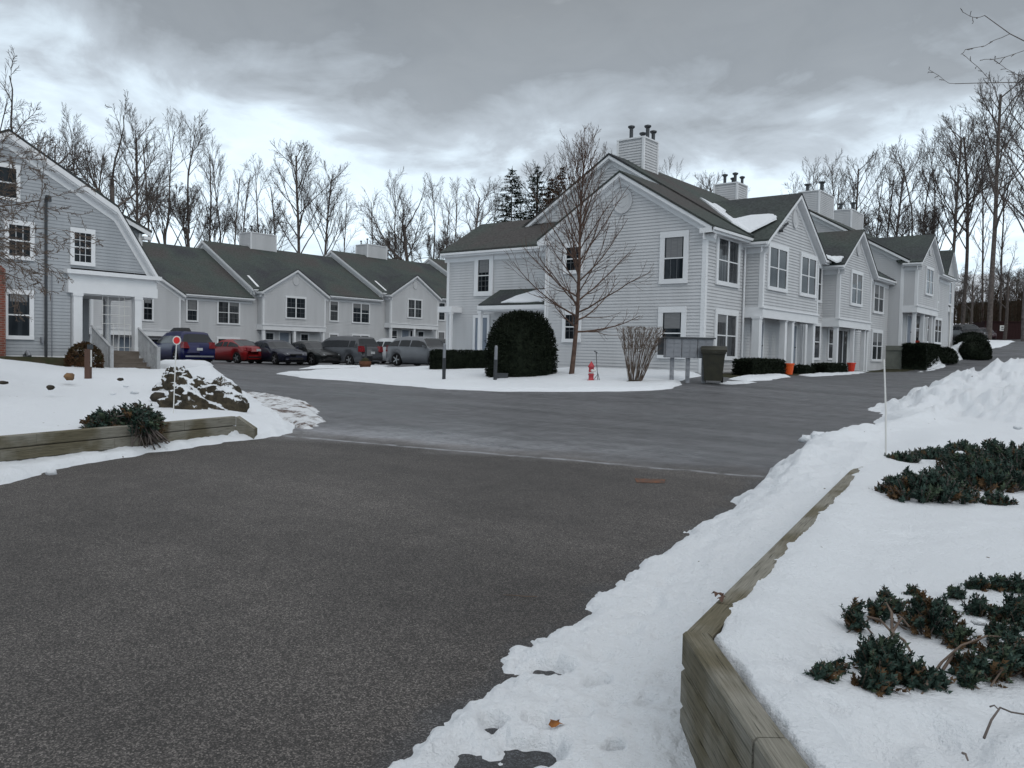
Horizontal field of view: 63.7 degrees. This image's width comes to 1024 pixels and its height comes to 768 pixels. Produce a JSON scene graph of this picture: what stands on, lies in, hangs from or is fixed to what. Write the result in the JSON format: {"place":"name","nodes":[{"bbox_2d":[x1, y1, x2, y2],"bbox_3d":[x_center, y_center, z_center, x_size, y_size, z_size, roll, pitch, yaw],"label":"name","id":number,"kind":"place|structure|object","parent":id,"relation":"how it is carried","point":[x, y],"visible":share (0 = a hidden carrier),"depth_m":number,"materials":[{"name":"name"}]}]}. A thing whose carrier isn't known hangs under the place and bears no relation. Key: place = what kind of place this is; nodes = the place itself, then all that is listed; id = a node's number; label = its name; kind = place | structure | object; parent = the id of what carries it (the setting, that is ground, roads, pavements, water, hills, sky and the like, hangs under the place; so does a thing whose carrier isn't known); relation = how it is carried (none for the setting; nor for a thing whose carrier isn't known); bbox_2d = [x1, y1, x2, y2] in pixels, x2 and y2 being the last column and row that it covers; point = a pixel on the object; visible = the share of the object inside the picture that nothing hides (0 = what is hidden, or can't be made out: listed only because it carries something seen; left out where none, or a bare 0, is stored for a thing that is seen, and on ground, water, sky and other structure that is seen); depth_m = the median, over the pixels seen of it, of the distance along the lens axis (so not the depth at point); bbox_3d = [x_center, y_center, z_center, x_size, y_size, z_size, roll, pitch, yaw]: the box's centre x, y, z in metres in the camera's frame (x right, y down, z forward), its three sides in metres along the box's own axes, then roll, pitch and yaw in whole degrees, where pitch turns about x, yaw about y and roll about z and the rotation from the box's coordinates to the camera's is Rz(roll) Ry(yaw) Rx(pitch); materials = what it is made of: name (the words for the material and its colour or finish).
{"place":"outdoors","nodes":[
{"label":"outdoors","id":0,"kind":"place"},
{"bbox_2d":[246,392,325,428],"bbox_3d":[-5.121,0.510,18.258,2.086,0.352,7.943,0,3,-30],"label":"snow nose","id":1,"kind":"object","parent":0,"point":[300,414],"visible":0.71,"depth_m":17.36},
{"bbox_2d":[0,339,1023,767],"bbox_3d":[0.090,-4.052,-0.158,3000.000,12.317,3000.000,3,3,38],"label":"ground","id":2,"kind":"structure","parent":0,"point":[350,575],"depth_m":6.32,"materials":[{"name":"asphalt"}]},
{"bbox_2d":[0,47,94,179],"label":"bare tree","id":3,"kind":"object","parent":2,"relation":"on","point":[46,143],"visible":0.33,"depth_m":63.34,"materials":[{"name":"brown plant"}]},
{"bbox_2d":[0,356,94,366],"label":"planting bed","id":4,"kind":"object","parent":2,"relation":"on","point":[57,361],"visible":0.44,"depth_m":27.21,"materials":[{"name":"snow"}]},
{"bbox_2d":[46,102,93,183],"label":"bare tree","id":5,"kind":"object","parent":2,"relation":"on","point":[73,125],"visible":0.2,"depth_m":86.52,"materials":[{"name":"brown plant"}]},
{"bbox_2d":[0,129,161,368],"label":"gambrel house","id":6,"kind":"structure","parent":2,"relation":"on","point":[119,266],"depth_m":28.55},
{"bbox_2d":[0,163,20,201],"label":"window","id":7,"kind":"structure","parent":6,"relation":"in","point":[4,173],"depth_m":26.99,"materials":[{"name":"glass"}]},
{"bbox_2d":[4,219,34,260],"bbox_3d":[-16.329,-4.770,27.319,0.085,1.297,0.920,3,3,38],"label":"window","id":8,"kind":"structure","parent":6,"relation":"in","point":[20,223],"depth_m":27.35,"materials":[{"name":"paint"}]},
{"bbox_2d":[6,289,33,339],"bbox_3d":[-16.399,-2.312,27.395,0.085,1.657,0.930,3,3,38],"label":"window","id":9,"kind":"structure","parent":6,"relation":"in","point":[23,330],"depth_m":27.44,"materials":[{"name":"glass"}]},
{"bbox_2d":[70,227,95,266],"bbox_3d":[-15.063,-4.804,28.912,0.085,1.297,0.850,3,3,38],"label":"window","id":10,"kind":"structure","parent":6,"relation":"in","point":[87,258],"depth_m":28.90,"materials":[{"name":"paint"}]},
{"bbox_2d":[63,340,105,367],"bbox_3d":[-14.384,-0.911,27.711,1.393,1.128,1.274,3,3,38],"label":"round bush","id":11,"kind":"object","parent":2,"relation":"on","point":[79,361],"visible":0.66,"depth_m":27.45,"materials":[{"name":"brown plant"}]},
{"bbox_2d":[54,89,173,241],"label":"bare tree","id":12,"kind":"object","parent":2,"relation":"on","point":[111,191],"visible":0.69,"depth_m":67.28,"materials":[{"name":"brown plant"}]},
{"bbox_2d":[0,416,256,461],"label":"retaining wall","id":13,"kind":"structure","parent":2,"relation":"on","point":[18,447],"depth_m":10.74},
{"bbox_2d":[85,103,183,225],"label":"bare tree","id":14,"kind":"object","parent":2,"relation":"on","point":[137,161],"visible":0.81,"depth_m":89.70,"materials":[{"name":"brown plant"}]},
{"bbox_2d":[0,359,294,484],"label":"snow bed","id":15,"kind":"object","parent":2,"relation":"on","point":[30,402],"visible":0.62,"depth_m":14.74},
{"bbox_2d":[0,120,103,321],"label":"bare tree","id":16,"kind":"object","parent":15,"relation":"on","point":[22,243],"visible":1,"depth_m":16.60,"materials":[{"name":"brown plant"}]},
{"bbox_2d":[78,385,169,449],"bbox_3d":[-6.383,0.530,13.099,1.130,0.827,5.024,0,3,-31],"label":"juniper shrub","id":17,"kind":"object","parent":15,"relation":"on","point":[144,421],"visible":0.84,"depth_m":11.25,"materials":[{"name":"green plant"}]},
{"bbox_2d":[152,365,192,390],"bbox_3d":[-7.423,0.029,18.355,1.119,0.932,0.959,1,2,0],"label":"boulder","id":18,"kind":"object","parent":15,"relation":"on","point":[167,382],"visible":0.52,"depth_m":18.11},
{"bbox_2d":[156,375,248,411],"bbox_3d":[-5.736,0.280,15.330,1.677,0.901,1.100,1,2,0],"label":"boulder","id":19,"kind":"object","parent":15,"relation":"on","point":[197,392],"visible":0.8,"depth_m":15.14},
{"bbox_2d":[121,109,209,244],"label":"bare tree","id":20,"kind":"object","parent":2,"relation":"on","point":[159,211],"visible":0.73,"depth_m":77.55,"materials":[{"name":"brown plant"}]},
{"bbox_2d":[89,241,254,358],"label":"townhouse block","id":21,"kind":"structure","parent":2,"relation":"on","point":[201,290],"depth_m":62.47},
{"bbox_2d":[186,298,198,321],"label":"window","id":22,"kind":"structure","parent":21,"relation":"in","point":[192,304],"depth_m":61.33,"materials":[{"name":"paint"}]},
{"bbox_2d":[217,300,240,324],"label":"window","id":23,"kind":"structure","parent":21,"relation":"in","point":[228,311],"depth_m":63.67,"materials":[{"name":"glass"}]},
{"bbox_2d":[138,108,223,247],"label":"bare tree","id":24,"kind":"object","parent":2,"relation":"on","point":[187,220],"visible":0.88,"depth_m":78.89,"materials":[{"name":"brown plant"}]},
{"bbox_2d":[154,359,213,368],"bbox_3d":[-15.215,-0.851,38.215,2.930,0.396,15.572,0,2,-20],"label":"snow patch","id":25,"kind":"object","parent":2,"relation":"on","point":[165,364],"visible":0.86,"depth_m":37.46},
{"bbox_2d":[154,328,214,361],"bbox_3d":[-18.729,-2.200,46.758,2.330,1.965,4.947,-1,3,-43],"label":"minivan","id":26,"kind":"object","parent":2,"relation":"on","point":[196,346],"visible":0.79,"depth_m":45.30,"materials":[{"name":"blue paint"}]},
{"bbox_2d":[194,133,235,242],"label":"bare tree","id":27,"kind":"object","parent":2,"relation":"on","point":[227,216],"visible":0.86,"depth_m":84.49,"materials":[{"name":"brown plant"}]},
{"bbox_2d":[215,339,261,362],"bbox_3d":[-16.876,-2.003,49.968,4.647,1.437,2.160,3,3,34],"label":"sedan","id":28,"kind":"object","parent":2,"relation":"on","point":[235,350],"visible":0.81,"depth_m":48.77,"materials":[{"name":"red paint"}]},
{"bbox_2d":[249,340,306,364],"bbox_3d":[-14.226,-1.928,49.483,4.797,1.437,2.200,3,3,44],"label":"sedan","id":29,"kind":"object","parent":2,"relation":"on","point":[276,351],"visible":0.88,"depth_m":48.29,"materials":[{"name":"blue paint"}]},
{"bbox_2d":[196,225,383,343],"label":"townhouse block","id":30,"kind":"structure","parent":2,"relation":"on","point":[302,297],"depth_m":69.97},
{"bbox_2d":[285,296,306,319],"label":"window","id":31,"kind":"structure","parent":30,"relation":"in","point":[295,307],"depth_m":67.58,"materials":[{"name":"glass"}]},
{"bbox_2d":[352,302,369,323],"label":"window","id":32,"kind":"structure","parent":30,"relation":"in","point":[360,310],"depth_m":74.12,"materials":[{"name":"glass"}]},
{"bbox_2d":[286,341,340,364],"bbox_3d":[-12.291,-1.924,50.482,2.180,1.437,4.747,-1,3,-45],"label":"sedan","id":33,"kind":"object","parent":2,"relation":"on","point":[317,351],"visible":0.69,"depth_m":49.10,"materials":[{"name":"black paint"}]},
{"bbox_2d":[316,336,382,364],"bbox_3d":[-10.309,-2.057,50.460,5.047,1.776,2.330,3,3,36],"label":"minivan","id":34,"kind":"object","parent":2,"relation":"on","point":[349,350],"visible":0.6,"depth_m":49.12,"materials":[{"name":"grey paint"}]},
{"bbox_2d":[325,238,446,338],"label":"townhouse block","id":35,"kind":"structure","parent":2,"relation":"on","point":[412,295],"depth_m":79.39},
{"bbox_2d":[352,175,437,261],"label":"bare tree","id":36,"kind":"object","parent":2,"relation":"on","point":[395,244],"visible":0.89,"depth_m":98.41,"materials":[{"name":"brown plant"}]},
{"bbox_2d":[381,166,432,258],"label":"bare tree","id":37,"kind":"object","parent":2,"relation":"on","point":[395,202],"visible":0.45,"depth_m":102.74,"materials":[{"name":"brown plant"}]},
{"bbox_2d":[386,336,442,365],"bbox_3d":[-4.906,-1.830,46.475,4.647,1.696,2.240,3,3,37],"label":"crossover","id":38,"kind":"object","parent":2,"relation":"on","point":[414,350],"visible":0.59,"depth_m":46.02,"materials":[{"name":"silver metal"}]},
{"bbox_2d":[389,338,442,347],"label":"window","id":39,"kind":"structure","parent":38,"relation":"in","point":[431,342],"depth_m":45.93,"materials":[{"name":"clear glass"}]},
{"bbox_2d":[409,172,452,261],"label":"bare tree","id":40,"kind":"object","parent":2,"relation":"on","point":[428,244],"visible":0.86,"depth_m":99.06,"materials":[{"name":"brown plant"}]},
{"bbox_2d":[430,177,472,252],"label":"bare tree","id":41,"kind":"object","parent":2,"relation":"on","point":[445,233],"visible":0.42,"depth_m":103.56,"materials":[{"name":"brown plant"}]},
{"bbox_2d":[277,366,700,391],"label":"snow island","id":42,"kind":"structure","parent":2,"relation":"on","point":[562,379],"depth_m":28.52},
{"bbox_2d":[429,349,487,368],"bbox_3d":[-2.232,-0.966,35.501,2.679,1.165,1.144,1,2,0],"label":"hedge","id":43,"kind":"object","parent":42,"relation":"on","point":[463,359],"visible":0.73,"depth_m":35.12,"materials":[{"name":"green plant"}]},
{"bbox_2d":[484,309,558,377],"bbox_3d":[0.362,-1.380,30.160,2.810,2.748,2.446,1,2,0],"label":"round bush","id":44,"kind":"object","parent":42,"relation":"on","point":[524,341],"visible":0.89,"depth_m":29.37,"materials":[{"name":"green plant"}]},
{"bbox_2d":[503,123,653,373],"bbox_3d":[2.282,-4.846,29.095,5.210,9.135,4.586,1,2,0],"label":"young tree","id":45,"kind":"object","parent":42,"relation":"on","point":[581,227],"visible":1,"depth_m":29.33,"materials":[{"name":"brown plant"}]},
{"bbox_2d":[615,326,665,381],"bbox_3d":[4.168,-0.933,26.816,1.646,1.868,1.564,2,2,13],"label":"stem shrub","id":46,"kind":"object","parent":42,"relation":"on","point":[645,356],"visible":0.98,"depth_m":26.68,"materials":[{"name":"brown plant"}]},
{"bbox_2d":[657,337,715,382],"bbox_3d":[5.712,-0.742,27.187,1.840,1.600,0.600,1,2,0],"label":"cluster mailbox","id":47,"kind":"object","parent":42,"relation":"on","point":[672,348],"visible":0.82,"depth_m":26.94,"materials":[{"name":"metal"}]},
{"bbox_2d":[481,166,531,250],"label":"spruce tree","id":48,"kind":"object","parent":2,"relation":"on","point":[508,198],"visible":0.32,"depth_m":91.01,"materials":[{"name":"green plant"}]},
{"bbox_2d":[512,164,549,219],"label":"spruce tree","id":49,"kind":"object","parent":2,"relation":"on","point":[535,180],"visible":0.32,"depth_m":91.00,"materials":[{"name":"green plant"}]},
{"bbox_2d":[500,155,568,220],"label":"bare tree","id":50,"kind":"object","parent":2,"relation":"on","point":[531,172],"visible":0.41,"depth_m":118.85,"materials":[{"name":"plant"}]},
{"bbox_2d":[438,125,896,373],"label":"townhouse block","id":51,"kind":"structure","parent":2,"relation":"on","point":[737,272],"depth_m":34.77,"materials":[{"name":"wood"}]},
{"bbox_2d":[472,315,489,349],"bbox_3d":[-1.486,-2.186,39.390,1.030,2.240,0.090,3,3,38],"label":"door","id":52,"kind":"structure","parent":51,"relation":"in","point":[486,318],"depth_m":39.32,"materials":[{"name":"paint"}]},
{"bbox_2d":[473,255,493,295],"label":"window","id":53,"kind":"structure","parent":51,"relation":"in","point":[483,264],"depth_m":39.21,"materials":[{"name":"paint"}]},
{"bbox_2d":[561,310,581,341],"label":"window","id":54,"kind":"structure","parent":51,"relation":"in","point":[567,329],"depth_m":34.44,"materials":[{"name":"paint"}]},
{"bbox_2d":[563,242,583,273],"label":"window","id":55,"kind":"structure","parent":51,"relation":"in","point":[569,260],"depth_m":34.37,"materials":[{"name":"paint"}]},
{"bbox_2d":[657,306,686,358],"bbox_3d":[6.108,-1.967,31.514,1.180,1.990,0.085,3,3,38],"label":"window","id":56,"kind":"structure","parent":51,"relation":"in","point":[673,319],"depth_m":31.47,"materials":[{"name":"paint"}]},
{"bbox_2d":[659,230,689,283],"bbox_3d":[6.171,-4.824,31.403,1.200,1.990,0.085,3,3,38],"label":"window","id":57,"kind":"structure","parent":51,"relation":"in","point":[674,245],"depth_m":31.39,"materials":[{"name":"paint"}]},
{"bbox_2d":[714,308,738,359],"bbox_3d":[8.380,-1.912,32.235,0.085,1.969,2.110,3,3,38],"label":"window","id":58,"kind":"structure","parent":51,"relation":"in","point":[725,321],"depth_m":32.27,"materials":[{"name":"paint"}]},
{"bbox_2d":[715,236,740,288],"bbox_3d":[8.428,-4.789,32.103,0.085,1.969,2.160,3,3,38],"label":"window","id":59,"kind":"structure","parent":51,"relation":"in","point":[728,252],"depth_m":32.04,"materials":[{"name":"paint"}]},
{"bbox_2d":[767,242,788,292],"bbox_3d":[10.999,-4.792,34.053,0.085,1.918,2.190,3,3,38],"label":"window","id":60,"kind":"structure","parent":51,"relation":"in","point":[778,257],"depth_m":33.99,"materials":[{"name":"glass"}]},
{"bbox_2d":[799,252,817,298],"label":"window","id":61,"kind":"structure","parent":51,"relation":"in","point":[808,263],"depth_m":36.87,"materials":[{"name":"glass"}]},
{"bbox_2d":[838,328,848,367],"bbox_3d":[17.552,-1.881,43.790,0.085,2.146,1.790,3,3,38],"label":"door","id":62,"kind":"structure","parent":51,"relation":"in","point":[843,333],"depth_m":43.82,"materials":[{"name":"paint"}]},
{"bbox_2d":[850,269,863,306],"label":"window","id":63,"kind":"structure","parent":51,"relation":"in","point":[856,285],"depth_m":42.61,"materials":[{"name":"glass"}]},
{"bbox_2d":[870,329,882,361],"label":"window","id":64,"kind":"structure","parent":51,"relation":"in","point":[877,335],"depth_m":48.90,"materials":[{"name":"paint"}]},
{"bbox_2d":[872,281,884,314],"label":"window","id":65,"kind":"structure","parent":51,"relation":"in","point":[878,288],"depth_m":48.78,"materials":[{"name":"glass"}]},
{"bbox_2d":[388,358,1023,767],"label":"snow verge","id":66,"kind":"structure","parent":2,"relation":"on","point":[608,696],"depth_m":4.07,"materials":[{"name":"snow"}]},
{"bbox_2d":[501,645,530,673],"bbox_3d":[0.009,1.435,4.292,0.342,0.067,0.555,2,2,20],"label":"snow scrap","id":67,"kind":"object","parent":66,"relation":"on","point":[510,661],"visible":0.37,"depth_m":4.24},
{"bbox_2d":[802,584,938,697],"bbox_3d":[1.522,1.049,3.343,0.457,0.320,1.399,3,3,30],"label":"juniper shrub","id":68,"kind":"object","parent":66,"relation":"on","point":[884,665],"visible":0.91,"depth_m":2.98,"materials":[{"name":"green plant"}]},
{"bbox_2d":[884,439,979,462],"bbox_3d":[4.922,0.913,9.648,1.648,0.511,0.468,0,3,-30],"label":"juniper shrub","id":69,"kind":"object","parent":66,"relation":"on","point":[917,456],"visible":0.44,"depth_m":9.54,"materials":[{"name":"green plant"}]},
{"bbox_2d":[893,583,991,649],"bbox_3d":[1.965,1.050,3.699,0.393,0.312,0.907,3,3,38],"label":"juniper shrub","id":70,"kind":"object","parent":66,"relation":"on","point":[931,615],"visible":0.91,"depth_m":3.48,"materials":[{"name":"green plant"}]},
{"bbox_2d":[872,426,1023,504],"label":"juniper shrub","id":71,"kind":"object","parent":66,"relation":"on","point":[965,474],"visible":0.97,"depth_m":7.25,"materials":[{"name":"green plant"}]},
{"bbox_2d":[901,572,1023,595],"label":"juniper shrub","id":72,"kind":"object","parent":66,"relation":"on","point":[1011,583],"visible":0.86,"depth_m":4.15,"materials":[{"name":"green plant"}]},
{"bbox_2d":[918,591,1023,693],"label":"juniper shrub","id":73,"kind":"object","parent":66,"relation":"on","point":[998,658],"visible":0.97,"depth_m":3.02,"materials":[{"name":"green plant"}]},
{"bbox_2d":[928,8,1023,83],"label":"bare tree","id":74,"kind":"object","parent":66,"relation":"on","point":[987,59],"visible":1,"depth_m":12.66,"materials":[{"name":"brown plant"}]},
{"bbox_2d":[977,489,1018,505],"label":"juniper shrub","id":75,"kind":"object","parent":66,"relation":"on","point":[996,497],"visible":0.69,"depth_m":6.69,"materials":[{"name":"green plant"}]},
{"bbox_2d":[701,346,726,382],"bbox_3d":[6.606,-0.630,27.000,0.820,1.235,0.860,2,2,14],"label":"rubbish bin","id":76,"kind":"object","parent":2,"relation":"on","point":[713,360],"visible":0.93,"depth_m":26.66,"materials":[{"name":"plastic"}]},
{"bbox_2d":[680,468,859,767],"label":"retaining wall","id":77,"kind":"structure","parent":2,"relation":"on","point":[726,720],"depth_m":2.92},
{"bbox_2d":[723,369,911,377],"bbox_3d":[15.586,-0.506,39.920,2.550,0.346,26.700,3,3,38],"label":"planting bed","id":78,"kind":"object","parent":2,"relation":"on","point":[729,375],"visible":0.32,"depth_m":43.73,"materials":[{"name":"soil"}]},
{"bbox_2d":[731,357,786,375],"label":"hedge","id":79,"kind":"object","parent":78,"relation":"on","point":[750,366],"visible":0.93,"depth_m":30.43,"materials":[{"name":"green plant"}]},
{"bbox_2d":[810,362,847,372],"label":"hedge","id":80,"kind":"object","parent":78,"relation":"on","point":[826,367],"visible":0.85,"depth_m":37.02,"materials":[{"name":"green plant"}]},
{"bbox_2d":[819,149,880,234],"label":"bare tree","id":81,"kind":"object","parent":2,"relation":"on","point":[824,170],"visible":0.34,"depth_m":102.08,"materials":[{"name":"brown plant"}]},
{"bbox_2d":[826,149,892,231],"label":"bare tree","id":82,"kind":"object","parent":2,"relation":"on","point":[858,181],"visible":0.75,"depth_m":102.73,"materials":[{"name":"brown plant"}]},
{"bbox_2d":[798,181,956,368],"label":"townhouse block","id":83,"kind":"structure","parent":2,"relation":"on","point":[918,299],"depth_m":51.67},
{"bbox_2d":[860,143,913,237],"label":"bare tree","id":84,"kind":"object","parent":2,"relation":"on","point":[866,223],"visible":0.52,"depth_m":101.01,"materials":[{"name":"brown plant"}]},
{"bbox_2d":[855,144,942,237],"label":"bare tree","id":85,"kind":"object","parent":2,"relation":"on","point":[902,188],"visible":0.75,"depth_m":100.89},
{"bbox_2d":[878,137,942,236],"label":"bare tree","id":86,"kind":"object","parent":2,"relation":"on","point":[891,221],"visible":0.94,"depth_m":96.98,"materials":[{"name":"brown plant"}]},
{"bbox_2d":[866,233,960,346],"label":"townhouse block","id":87,"kind":"structure","parent":2,"relation":"on","point":[948,257],"depth_m":62.94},
{"bbox_2d":[901,342,941,369],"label":"hedge","id":88,"kind":"object","parent":2,"relation":"on","point":[920,356],"visible":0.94,"depth_m":49.74,"materials":[{"name":"green plant"}]},
{"bbox_2d":[910,126,987,249],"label":"bare tree","id":89,"kind":"object","parent":2,"relation":"on","point":[940,209],"visible":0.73,"depth_m":96.79,"materials":[{"name":"brown plant"}]},
{"bbox_2d":[905,111,1014,249],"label":"bare tree","id":90,"kind":"object","parent":2,"relation":"on","point":[956,189],"visible":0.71,"depth_m":95.55,"materials":[{"name":"brown plant"}]},
{"bbox_2d":[924,113,1005,323],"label":"bare tree","id":91,"kind":"object","parent":2,"relation":"on","point":[963,311],"visible":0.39,"depth_m":100.65,"materials":[{"name":"brown plant"}]},
{"bbox_2d":[954,249,988,323],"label":"bare tree","id":92,"kind":"object","parent":2,"relation":"on","point":[966,277],"visible":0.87,"depth_m":86.14,"materials":[{"name":"brown plant"}]},
{"bbox_2d":[958,337,992,359],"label":"round bush","id":93,"kind":"object","parent":2,"relation":"on","point":[975,348],"visible":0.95,"depth_m":57.62,"materials":[{"name":"green plant"}]},
{"bbox_2d":[936,70,1023,339],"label":"bare tree","id":94,"kind":"object","parent":2,"relation":"on","point":[996,189],"visible":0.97,"depth_m":83.42,"materials":[{"name":"brown plant"}]},
{"bbox_2d":[960,144,1000,321],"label":"bare tree","id":95,"kind":"object","parent":2,"relation":"on","point":[982,243],"visible":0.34,"depth_m":105.92,"materials":[{"name":"brown plant"}]},
{"bbox_2d":[966,70,1023,340],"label":"bare tree","id":96,"kind":"object","parent":2,"relation":"on","point":[1017,185],"visible":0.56,"depth_m":90.56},
{"bbox_2d":[973,321,1020,339],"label":"bin enclosure","id":97,"kind":"object","parent":2,"relation":"on","point":[1014,330],"visible":0.56,"depth_m":97.73,"materials":[{"name":"brown wood"}]},
{"bbox_2d":[975,157,1021,320],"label":"bare tree","id":98,"kind":"object","parent":2,"relation":"on","point":[1002,253],"visible":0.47,"depth_m":98.98,"materials":[{"name":"brown plant"}]},
{"bbox_2d":[979,241,1023,339],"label":"bare tree","id":99,"kind":"object","parent":2,"relation":"on","point":[1007,293],"visible":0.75,"depth_m":91.99,"materials":[{"name":"brown plant"}]},
{"bbox_2d":[0,0,1023,277],"label":"sky","id":100,"kind":"structure","parent":0,"point":[477,90],"materials":[{"name":"grey"}]},
{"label":"woodland floor","id":101,"kind":"structure","parent":0,"visible":0},
{"bbox_2d":[229,154,304,247],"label":"bare tree","id":102,"kind":"object","parent":101,"relation":"on","point":[257,228],"visible":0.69,"depth_m":91.85,"materials":[{"name":"brown plant"}]},
{"bbox_2d":[262,138,350,252],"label":"bare tree","id":103,"kind":"object","parent":101,"relation":"on","point":[296,183],"visible":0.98,"depth_m":89.33,"materials":[{"name":"brown plant"}]},
{"bbox_2d":[290,158,357,255],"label":"bare tree","id":104,"kind":"object","parent":101,"relation":"on","point":[328,216],"visible":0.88,"depth_m":91.42,"materials":[{"name":"brown plant"}]},
{"bbox_2d":[439,176,506,244],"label":"bare tree","id":105,"kind":"object","parent":101,"relation":"on","point":[478,212],"visible":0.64,"depth_m":111.01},
{"bbox_2d":[953,267,1022,324],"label":"woodland thicket","id":106,"kind":"object","parent":101,"relation":"on","point":[1017,310],"visible":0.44,"depth_m":107.25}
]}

